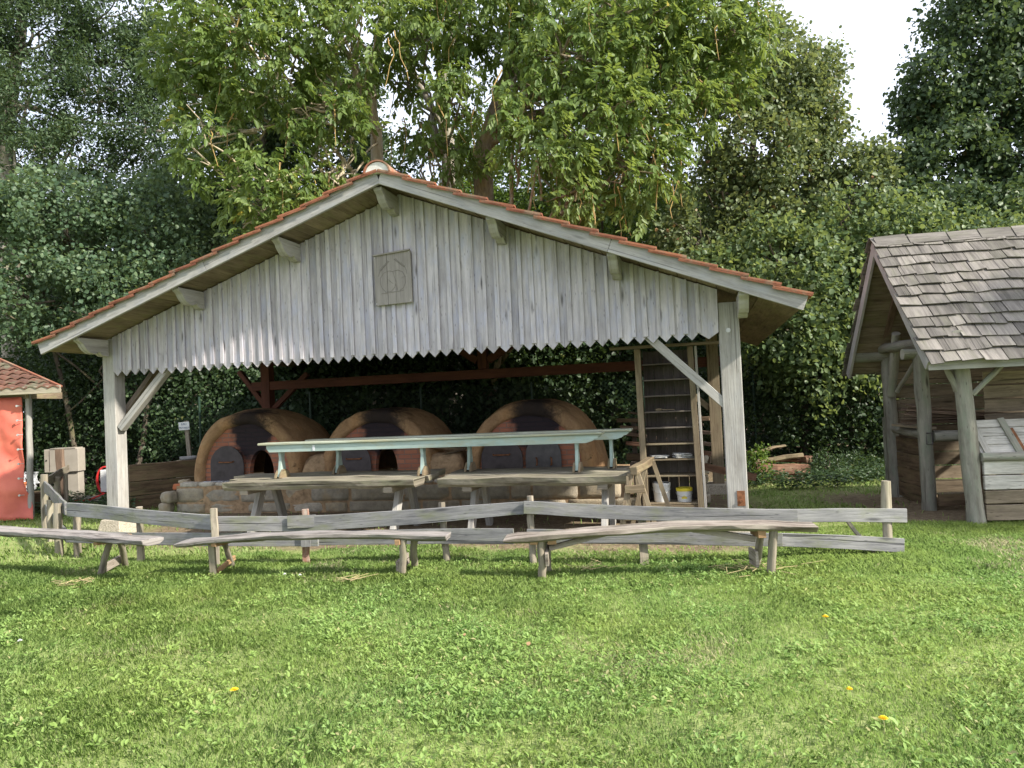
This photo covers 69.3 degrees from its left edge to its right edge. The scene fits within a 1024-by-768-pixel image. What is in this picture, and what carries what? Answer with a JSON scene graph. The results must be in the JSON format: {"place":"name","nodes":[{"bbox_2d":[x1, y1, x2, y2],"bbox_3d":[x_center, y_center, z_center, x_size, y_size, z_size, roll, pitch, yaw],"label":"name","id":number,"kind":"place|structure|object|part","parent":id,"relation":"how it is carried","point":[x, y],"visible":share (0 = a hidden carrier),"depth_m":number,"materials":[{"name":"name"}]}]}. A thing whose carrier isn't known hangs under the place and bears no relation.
{"place":"outdoors","nodes":[
{"label":"outdoors","id":0,"kind":"place"},
{"bbox_2d":[24,470,38,489],"bbox_3d":[-9.099,1.810,13.579,0.828,0.424,0.405,-3,-1,0],"label":"plastic bag","id":1,"kind":"object","parent":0,"point":[35,473],"visible":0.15,"depth_m":13.59,"materials":[{"name":"white plastic"}]},
{"bbox_2d":[179,455,196,459],"bbox_3d":[-6.244,1.427,14.326,0.328,0.082,0.208,-3,-1,0],"label":"flat stone","id":2,"kind":"object","parent":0,"point":[193,457],"visible":0.82,"depth_m":14.23,"materials":[{"name":"grey stone"}]},
{"bbox_2d":[0,429,1023,767],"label":"ground","id":3,"kind":"structure","parent":0,"point":[516,523],"depth_m":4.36,"materials":[{"name":"green plant"}]},
{"bbox_2d":[0,358,62,519],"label":"tiled hut","id":4,"kind":"object","parent":3,"relation":"on","point":[16,382],"visible":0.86,"depth_m":12.40,"materials":[{"name":"tile"}]},
{"bbox_2d":[0,397,32,520],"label":"curtain","id":5,"kind":"object","parent":4,"relation":"hanging from","point":[13,498],"visible":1,"depth_m":12.34,"materials":[{"name":"fabric"}]},
{"bbox_2d":[34,491,50,511],"bbox_3d":[-9.012,2.164,13.562,1.100,0.340,0.500,-3,-1,0],"label":"crate","id":6,"kind":"object","parent":3,"relation":"on","point":[37,495],"visible":0.1,"depth_m":13.31,"materials":[{"name":"brown wood"}]},
{"bbox_2d":[40,465,69,542],"bbox_3d":[-7.202,1.802,11.697,0.367,0.867,6.712,-2,-2,-31],"label":"rail fence","id":7,"kind":"object","parent":3,"relation":"on","point":[46,491],"visible":0.77,"depth_m":10.90,"materials":[{"name":"grey wood"}]},
{"bbox_2d":[55,449,64,497],"bbox_3d":[-8.687,1.806,14.270,0.155,1.101,0.095,-3,-1,0],"label":"wooden post","id":8,"kind":"object","parent":3,"relation":"on","point":[59,459],"visible":0.39,"depth_m":14.23,"materials":[{"name":"brown wood"}]},
{"bbox_2d":[0,525,163,575],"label":"log bench","id":9,"kind":"object","parent":3,"relation":"on","point":[109,539],"visible":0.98,"depth_m":7.60,"materials":[{"name":"grey wood"}]},
{"bbox_2d":[73,495,103,501],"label":"paving slab","id":10,"kind":"structure","parent":3,"relation":"on","point":[92,497],"depth_m":14.78,"materials":[{"name":"grey stone"}]},
{"bbox_2d":[44,447,85,498],"bbox_3d":[-8.968,1.811,14.870,0.680,1.064,0.271,-3,-1,0],"label":"electric cabinet","id":11,"kind":"object","parent":10,"relation":"on","point":[74,457],"visible":0.71,"depth_m":14.76,"materials":[{"name":"beige paint"}]},
{"bbox_2d":[69,466,106,501],"bbox_3d":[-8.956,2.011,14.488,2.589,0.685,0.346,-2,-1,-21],"label":"hose box","id":12,"kind":"object","parent":10,"relation":"on","point":[103,483],"visible":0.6,"depth_m":14.77,"materials":[{"name":"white plastic"}]},
{"bbox_2d":[0,154,248,493],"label":"hazel tree","id":13,"kind":"object","parent":3,"relation":"on","point":[73,278],"visible":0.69,"depth_m":15.08,"materials":[{"name":"green plant"}]},
{"bbox_2d":[0,0,269,363],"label":"evergreen tree","id":14,"kind":"object","parent":3,"relation":"on","point":[71,57],"visible":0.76,"depth_m":18.53,"materials":[{"name":"green plant"}]},
{"bbox_2d":[0,340,282,489],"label":"hedge","id":15,"kind":"object","parent":3,"relation":"on","point":[47,424],"visible":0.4,"depth_m":16.15,"materials":[{"name":"green plant"}]},
{"bbox_2d":[128,459,195,508],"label":"plank wall","id":16,"kind":"structure","parent":3,"relation":"on","point":[140,486],"depth_m":13.21,"materials":[{"name":"brown wood"}]},
{"bbox_2d":[158,503,173,511],"bbox_3d":[-5.761,2.060,12.342,0.215,0.189,0.206,-3,-1,-3],"label":"loose stone","id":17,"kind":"object","parent":3,"relation":"on","point":[168,507],"visible":0.7,"depth_m":12.25,"materials":[{"name":"grey stone"}]},
{"bbox_2d":[160,491,177,502],"bbox_3d":[-5.696,1.881,12.325,0.230,0.206,0.208,-3,-2,26],"label":"loose stone","id":18,"kind":"object","parent":17,"relation":"on","point":[168,496],"visible":1,"depth_m":12.25,"materials":[{"name":"grey stone"}]},
{"bbox_2d":[121,42,428,405],"bbox_3d":[-5.533,-3.490,18.824,7.948,11.540,4.141,-2,-1,-20],"label":"broadleaf tree","id":19,"kind":"object","parent":3,"relation":"on","point":[271,140],"visible":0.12,"depth_m":18.63,"materials":[{"name":"green plant"}]},
{"bbox_2d":[120,0,434,404],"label":"walnut tree","id":20,"kind":"object","parent":3,"relation":"on","point":[206,70],"visible":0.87,"depth_m":14.53,"materials":[{"name":"green plant"}]},
{"bbox_2d":[174,530,450,576],"bbox_3d":[-1.928,1.677,7.325,2.789,0.484,0.579,-3,-1,11],"label":"log bench","id":21,"kind":"object","parent":3,"relation":"on","point":[401,539],"visible":0.96,"depth_m":7.12,"materials":[{"name":"grey wood"}]},
{"bbox_2d":[222,468,444,531],"bbox_3d":[-2.508,1.613,9.963,3.114,0.777,1.277,-3,-1,14],"label":"plank table","id":22,"kind":"object","parent":3,"relation":"on","point":[397,482],"visible":0.88,"depth_m":9.57,"materials":[{"name":"grey wood"}]},
{"bbox_2d":[257,431,604,478],"bbox_3d":[-1.141,0.926,9.519,4.658,0.478,0.258,-3,-1,14],"label":"green bench","id":23,"kind":"object","parent":22,"relation":"on","point":[421,443],"visible":1,"depth_m":9.41,"materials":[{"name":"paint"}]},
{"bbox_2d":[176,464,635,512],"bbox_3d":[-1.614,1.730,12.681,7.702,0.519,2.639,-3,-1,14],"label":"stone oven base","id":24,"kind":"object","parent":3,"relation":"on","point":[199,497],"visible":0.47,"depth_m":11.53,"materials":[{"name":"stone"}]},
{"bbox_2d":[194,408,330,481],"bbox_3d":[-4.189,1.019,13.113,2.219,1.205,2.066,-3,-1,14],"label":"clay oven","id":25,"kind":"object","parent":24,"relation":"on","point":[229,449],"visible":0.77,"depth_m":12.28,"materials":[{"name":"brick"}]},
{"bbox_3d":[-4.721,1.314,12.235,0.630,0.575,0.069,-3,-1,14],"label":"open door","id":26,"kind":"part","parent":25,"relation":"part of","materials":[{"name":"metal"}]},
{"bbox_2d":[302,447,466,476],"bbox_3d":[-1.940,1.361,12.299,3.068,0.621,1.531,-3,-1,14],"label":"rubble heap","id":27,"kind":"object","parent":24,"relation":"on","point":[440,459],"visible":0.27,"depth_m":11.49,"materials":[{"name":"stone"}]},
{"bbox_2d":[447,448,466,453],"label":"scorched plank","id":28,"kind":"object","parent":27,"relation":"on","point":[458,450],"visible":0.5,"depth_m":11.34,"materials":[{"name":"brown wood"}]},
{"bbox_2d":[438,447,464,450],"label":"scorched plank","id":29,"kind":"object","parent":28,"relation":"on","point":[452,448],"visible":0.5,"depth_m":11.41,"materials":[{"name":"wood"}]},
{"bbox_2d":[323,407,457,470],"bbox_3d":[-1.913,0.946,12.532,2.152,1.119,2.066,-3,-1,14],"label":"clay oven","id":30,"kind":"object","parent":24,"relation":"on","point":[392,421],"visible":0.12,"depth_m":11.69,"materials":[{"name":"brick"}]},
{"bbox_3d":[-2.495,1.210,11.667,0.570,0.555,0.069,-3,-1,14],"label":"open door","id":31,"kind":"part","parent":30,"relation":"part of","materials":[{"name":"metal"}]},
{"bbox_2d":[472,399,607,468],"bbox_3d":[0.460,0.812,11.925,2.141,1.145,2.068,-3,-1,14],"label":"clay oven","id":32,"kind":"object","parent":24,"relation":"on","point":[536,415],"visible":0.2,"depth_m":11.05,"materials":[{"name":"brick"}]},
{"bbox_3d":[-0.158,1.085,11.070,0.640,0.565,0.069,-3,-1,14],"label":"open door","id":33,"kind":"part","parent":32,"relation":"part of","materials":[{"name":"metal"}]},
{"bbox_3d":[0.458,1.044,10.939,0.540,0.585,0.068,-3,-1,14],"label":"wooden plug door","id":34,"kind":"part","parent":32,"relation":"part of","materials":[{"name":"grey metal"}]},
{"bbox_2d":[31,160,813,531],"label":"open timber shed","id":35,"kind":"structure","parent":3,"relation":"on","point":[293,288],"depth_m":9.29,"materials":[{"name":"grey wood"}]},
{"bbox_2d":[372,249,412,305],"bbox_3d":[-1.500,-1.336,9.310,0.506,0.681,0.058,-3,-1,14],"label":"carved plaque","id":36,"kind":"object","parent":35,"relation":"attached to","point":[393,276],"visible":1,"depth_m":9.30,"materials":[{"name":"grey wood"}]},
{"bbox_2d":[51,558,823,585],"bbox_3d":[-0.838,1.753,6.940,7.306,0.059,0.682,-3,-1,7],"label":"straw","id":37,"kind":"object","parent":3,"relation":"on","point":[722,567],"visible":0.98,"depth_m":6.79,"materials":[{"name":"green plant"}]},
{"bbox_2d":[360,0,528,433],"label":"walnut tree","id":38,"kind":"object","parent":3,"relation":"on","point":[448,48],"visible":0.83,"depth_m":15.46,"materials":[{"name":"green plant"}]},
{"bbox_2d":[222,335,722,469],"bbox_3d":[-0.874,0.188,16.177,11.147,4.264,2.068,-3,-1,0],"label":"hedge","id":39,"kind":"object","parent":3,"relation":"on","point":[560,354],"visible":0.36,"depth_m":15.92,"materials":[{"name":"green plant"}]},
{"bbox_2d":[53,480,906,564],"bbox_3d":[-0.989,1.498,7.665,9.445,0.747,0.680,-3,-1,12],"label":"rail fence","id":40,"kind":"object","parent":3,"relation":"on","point":[886,514],"visible":0.8,"depth_m":7.34,"materials":[{"name":"grey wood"}]},
{"bbox_2d":[132,372,844,467],"bbox_3d":[-0.656,1.000,15.351,15.404,2.000,0.050,-3,-1,0],"label":"wire fence","id":41,"kind":"object","parent":3,"relation":"on","point":[421,407],"visible":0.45,"depth_m":15.35,"materials":[{"name":"grey metal"}]},
{"bbox_2d":[0,165,983,477],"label":"woodland","id":42,"kind":"object","parent":3,"relation":"on","point":[686,337],"depth_m":21.80,"materials":[{"name":"green plant"}]},
{"bbox_2d":[34,448,960,513],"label":"undergrowth","id":43,"kind":"object","parent":3,"relation":"on","point":[815,475],"visible":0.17,"depth_m":12.56,"materials":[{"name":"green plant"}]},
{"bbox_2d":[437,466,629,527],"bbox_3d":[0.330,1.473,9.238,2.419,0.768,1.262,-3,-1,14],"label":"plank table","id":44,"kind":"object","parent":3,"relation":"on","point":[604,479],"visible":0.84,"depth_m":8.87,"materials":[{"name":"grey wood"}]},
{"bbox_2d":[305,428,632,474],"bbox_3d":[-0.659,0.907,9.809,4.490,0.488,0.258,-3,-1,14],"label":"green bench","id":45,"kind":"object","parent":44,"relation":"on","point":[610,435],"visible":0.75,"depth_m":9.66,"materials":[{"name":"paint"}]},
{"bbox_2d":[423,0,711,458],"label":"broadleaf tree","id":46,"kind":"object","parent":3,"relation":"on","point":[500,196],"visible":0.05,"depth_m":19.11,"materials":[{"name":"green plant"}]},
{"bbox_2d":[467,0,796,406],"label":"walnut tree","id":47,"kind":"object","parent":3,"relation":"on","point":[546,128],"visible":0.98,"depth_m":14.05,"materials":[{"name":"green plant"}]},
{"bbox_2d":[620,457,670,524],"bbox_3d":[1.547,1.313,8.473,0.645,0.901,0.796,-3,-1,14],"label":"wooden trestle","id":48,"kind":"object","parent":3,"relation":"on","point":[638,468],"visible":0.66,"depth_m":8.23,"materials":[{"name":"brown wood"}]},
{"bbox_2d":[503,520,818,578],"bbox_3d":[1.298,1.493,6.668,2.715,0.518,0.537,-3,-1,6],"label":"log bench","id":49,"kind":"object","parent":3,"relation":"on","point":[545,542],"visible":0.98,"depth_m":6.48,"materials":[{"name":"grey wood"}]},
{"bbox_2d":[609,341,718,522],"bbox_3d":[2.063,0.618,9.385,1.500,2.233,0.462,-3,-1,14],"label":"shelf rack","id":50,"kind":"object","parent":3,"relation":"on","point":[672,420],"visible":0.67,"depth_m":9.56,"materials":[{"name":"brown wood"}]},
{"bbox_2d":[652,481,670,501],"bbox_3d":[1.905,1.371,9.424,0.239,0.243,0.234,-3,-1,14],"label":"bucket","id":51,"kind":"object","parent":50,"relation":"on","point":[658,496],"visible":0.77,"depth_m":9.35,"materials":[{"name":"white plastic"}]},
{"bbox_2d":[676,487,692,501],"bbox_3d":[2.175,1.392,9.344,0.214,0.173,0.209,-3,-1,14],"label":"bucket","id":52,"kind":"object","parent":50,"relation":"on","point":[684,494],"visible":1,"depth_m":9.27,"materials":[{"name":"white plastic"}]},
{"bbox_2d":[630,415,702,493],"bbox_3d":[2.468,1.149,11.772,1.130,1.250,0.600,-3,-1,14],"label":"timber rack","id":53,"kind":"object","parent":3,"relation":"on","point":[634,438],"visible":0.23,"depth_m":12.11,"materials":[{"name":"brown wood"}]},
{"bbox_2d":[626,453,711,462],"bbox_3d":[2.498,1.179,11.817,1.319,0.178,0.237,-3,-1,19],"label":"timber plank","id":54,"kind":"object","parent":53,"relation":"on","point":[633,456],"visible":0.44,"depth_m":11.88,"materials":[{"name":"wood"}]},
{"bbox_2d":[626,441,711,455],"bbox_3d":[2.460,1.013,11.671,1.328,0.257,0.171,-3,-1,23],"label":"timber plank","id":55,"kind":"object","parent":54,"relation":"on","point":[635,443],"visible":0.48,"depth_m":11.79,"materials":[{"name":"brown wood"}]},
{"bbox_2d":[625,432,710,445],"bbox_3d":[2.418,0.865,11.735,1.416,0.266,0.174,-3,-1,19],"label":"timber plank","id":56,"kind":"object","parent":55,"relation":"on","point":[637,435],"visible":0.37,"depth_m":11.79,"materials":[{"name":"brown wood"}]},
{"bbox_2d":[620,425,710,434],"bbox_3d":[2.424,0.727,11.758,1.411,0.185,0.174,-3,-1,19],"label":"timber plank","id":57,"kind":"object","parent":56,"relation":"on","point":[636,428],"visible":0.39,"depth_m":11.85,"materials":[{"name":"brown wood"}]},
{"bbox_2d":[616,416,709,421],"bbox_3d":[2.406,0.568,11.845,1.455,0.084,0.190,-3,-1,18],"label":"timber plank","id":58,"kind":"object","parent":57,"relation":"on","point":[706,418],"visible":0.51,"depth_m":11.90,"materials":[{"name":"brown wood"}]},
{"bbox_2d":[628,411,703,425],"bbox_3d":[2.416,0.544,11.688,1.172,0.265,0.129,-3,-2,25],"label":"timber plank","id":59,"kind":"object","parent":58,"relation":"on","point":[631,412],"visible":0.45,"depth_m":11.83,"materials":[{"name":"brown wood"}]},
{"bbox_2d":[701,462,756,480],"bbox_3d":[2.921,1.197,10.262,0.898,0.298,0.033,-3,-1,21],"label":"leaning plank","id":60,"kind":"object","parent":3,"relation":"on","point":[721,470],"visible":0.55,"depth_m":10.26,"materials":[{"name":"brown wood"}]},
{"bbox_2d":[746,442,775,484],"bbox_3d":[4.222,1.364,12.639,0.543,0.776,0.558,-3,-1,0],"label":"bush","id":61,"kind":"object","parent":3,"relation":"on","point":[759,452],"visible":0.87,"depth_m":12.60,"materials":[{"name":"green plant"}]},
{"bbox_2d":[751,463,810,477],"bbox_3d":[4.773,1.545,13.160,0.961,0.271,0.338,0,-2,-3],"label":"split log","id":62,"kind":"object","parent":3,"relation":"on","point":[788,467],"visible":0.45,"depth_m":13.03,"materials":[{"name":"brown wood"}]},
{"bbox_2d":[755,453,803,462],"bbox_3d":[4.744,1.328,13.192,0.848,0.106,0.218,-8,-2,6],"label":"split log","id":63,"kind":"object","parent":62,"relation":"on","point":[787,457],"visible":0.76,"depth_m":13.10,"materials":[{"name":"brown wood"}]},
{"bbox_2d":[779,459,802,462],"bbox_3d":[5.045,1.367,13.290,0.542,0.092,0.195,4,-3,-11],"label":"split log","id":64,"kind":"object","parent":62,"relation":"on","point":[796,460],"visible":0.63,"depth_m":13.22,"materials":[{"name":"brown wood"}]},
{"bbox_2d":[749,444,785,455],"bbox_3d":[4.665,1.198,13.518,0.699,0.073,0.131,-11,0,-9],"label":"split board","id":65,"kind":"object","parent":64,"relation":"on","point":[776,447],"visible":0.59,"depth_m":13.51,"materials":[{"name":"brown wood"}]},
{"bbox_2d":[801,456,812,462],"bbox_3d":[5.279,1.345,13.266,0.263,0.131,0.149,-2,-2,-34],"label":"wood block","id":66,"kind":"object","parent":64,"relation":"on","point":[805,459],"depth_m":13.20,"materials":[{"name":"brown wood"}]},
{"bbox_2d":[647,0,915,448],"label":"maple tree","id":67,"kind":"object","parent":3,"relation":"on","point":[803,87],"visible":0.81,"depth_m":16.36,"materials":[{"name":"green plant"}]},
{"bbox_2d":[673,169,903,455],"bbox_3d":[5.750,-1.345,15.327,5.259,6.133,3.175,-3,-1,0],"label":"lime tree","id":68,"kind":"object","parent":3,"relation":"on","point":[793,358],"visible":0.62,"depth_m":14.79,"materials":[{"name":"green plant"}]},
{"bbox_2d":[769,477,810,481],"bbox_3d":[4.873,1.668,12.943,0.755,0.080,0.147,-3,-1,5],"label":"split board","id":69,"kind":"object","parent":3,"relation":"on","point":[794,478],"visible":0.23,"depth_m":12.88,"materials":[{"name":"brown wood"}]},
{"bbox_2d":[809,442,857,478],"bbox_3d":[5.625,1.385,13.182,0.951,0.693,1.020,-4,-2,36],"label":"bush","id":70,"kind":"object","parent":3,"relation":"on","point":[821,459],"visible":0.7,"depth_m":13.06,"materials":[{"name":"green plant"}]},
{"bbox_2d":[688,324,982,464],"bbox_3d":[7.545,0.130,15.685,7.890,4.178,2.839,-3,-1,4],"label":"hedge","id":71,"kind":"object","parent":3,"relation":"on","point":[868,440],"visible":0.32,"depth_m":15.19,"materials":[{"name":"green plant"}]},
{"bbox_2d":[846,687,852,705],"bbox_3d":[1.707,1.578,3.743,0.036,0.094,0.035,-3,-1,0],"label":"dandelion flower","id":72,"kind":"object","parent":3,"relation":"on","point":[849,688],"visible":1,"depth_m":3.74,"materials":[{"name":"yellow plant"}]},
{"bbox_2d":[845,448,884,473],"bbox_3d":[6.312,1.458,13.364,0.744,0.592,0.795,-2,-1,-18],"label":"bush","id":73,"kind":"object","parent":3,"relation":"on","point":[849,456],"visible":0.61,"depth_m":13.26,"materials":[{"name":"green plant"}]},
{"bbox_2d":[879,715,888,736],"bbox_3d":[1.706,1.570,3.399,0.048,0.094,0.047,-3,-1,0],"label":"dandelion flower","id":74,"kind":"object","parent":3,"relation":"on","point":[883,717],"visible":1,"depth_m":3.40,"materials":[{"name":"yellow plant"}]},
{"bbox_2d":[811,181,1023,406],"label":"lime tree","id":75,"kind":"object","parent":3,"relation":"on","point":[915,222],"visible":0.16,"depth_m":15.16,"materials":[{"name":"green plant"}]},
{"bbox_2d":[841,225,1023,523],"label":"shingled hut","id":76,"kind":"object","parent":3,"relation":"on","point":[932,308],"visible":1,"depth_m":9.18,"materials":[{"name":"grey wood"}]},
{"bbox_2d":[898,403,1006,425],"bbox_3d":[6.280,0.371,9.643,2.231,0.343,0.592,-3,-1,20],"label":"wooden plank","id":77,"kind":"object","parent":76,"relation":"on","point":[950,415],"visible":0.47,"depth_m":9.80,"materials":[{"name":"brown wood"}]},
{"bbox_2d":[872,0,1023,228],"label":"broadleaf tree","id":78,"kind":"object","parent":3,"relation":"on","point":[955,115],"visible":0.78,"depth_m":16.89,"materials":[{"name":"green plant"}]},
{"bbox_2d":[1,0,1023,411],"label":"sky","id":79,"kind":"structure","parent":0,"point":[878,31],"materials":[{"name":"white"}]},
{"bbox_2d":[649,454,669,457],"bbox_3d":[1.863,0.923,9.392,0.263,0.042,0.225,-3,-1,14],"label":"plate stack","id":80,"kind":"object","parent":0,"point":[661,456],"visible":0.87,"depth_m":9.33,"materials":[{"name":"white ceramic"}]},
{"bbox_2d":[672,452,693,457],"bbox_3d":[2.148,0.893,9.310,0.266,0.064,0.229,-3,-1,14],"label":"plate stack","id":81,"kind":"object","parent":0,"point":[683,455],"visible":1,"depth_m":9.25,"materials":[{"name":"white ceramic"}]},
{"bbox_2d":[700,455,707,462],"bbox_3d":[2.730,1.111,10.828,0.254,0.136,0.272,-3,-2,26],"label":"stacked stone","id":82,"kind":"object","parent":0,"point":[705,458],"visible":0.27,"depth_m":10.74,"materials":[{"name":"grey stone"}]},
{"bbox_2d":[702,474,708,483],"bbox_3d":[2.742,1.393,10.822,0.251,0.135,0.262,-3,-1,15],"label":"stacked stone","id":83,"kind":"object","parent":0,"point":[706,479],"visible":0.33,"depth_m":10.69,"materials":[{"name":"grey stone"}]},
{"bbox_2d":[702,484,709,493],"bbox_3d":[2.746,1.531,10.819,0.256,0.135,0.270,-3,-2,28],"label":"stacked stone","id":84,"kind":"object","parent":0,"point":[707,488],"visible":0.26,"depth_m":10.79,"materials":[{"name":"grey stone"}]},
{"bbox_2d":[703,494,710,502],"bbox_3d":[2.771,1.668,10.814,0.259,0.135,0.270,-3,-1,22],"label":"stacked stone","id":85,"kind":"object","parent":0,"point":[708,497],"visible":0.32,"depth_m":10.69,"materials":[{"name":"grey stone"}]},
{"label":"loose stone","id":86,"kind":"object","parent":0,"visible":0},
{"bbox_2d":[178,479,190,483],"bbox_3d":[-5.549,1.652,12.560,0.198,0.079,0.134,-3,-1,9],"label":"loose stone","id":87,"kind":"object","parent":86,"relation":"on","point":[185,480],"visible":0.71,"depth_m":12.50,"materials":[{"name":"grey stone"}]},
{"bbox_3d":[-6.226,1.849,14.416,0.500,0.760,0.300,-3,-1,0],"label":"sign ledge","id":88,"kind":"object","parent":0,"visible":0},
{"bbox_2d":[178,420,191,455],"bbox_3d":[-6.302,1.470,14.362,0.253,1.521,0.084,-3,-1,0],"label":"water sign","id":89,"kind":"object","parent":88,"relation":"on","point":[184,425],"visible":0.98,"depth_m":14.36,"materials":[{"name":"brown wood"}]}
]}

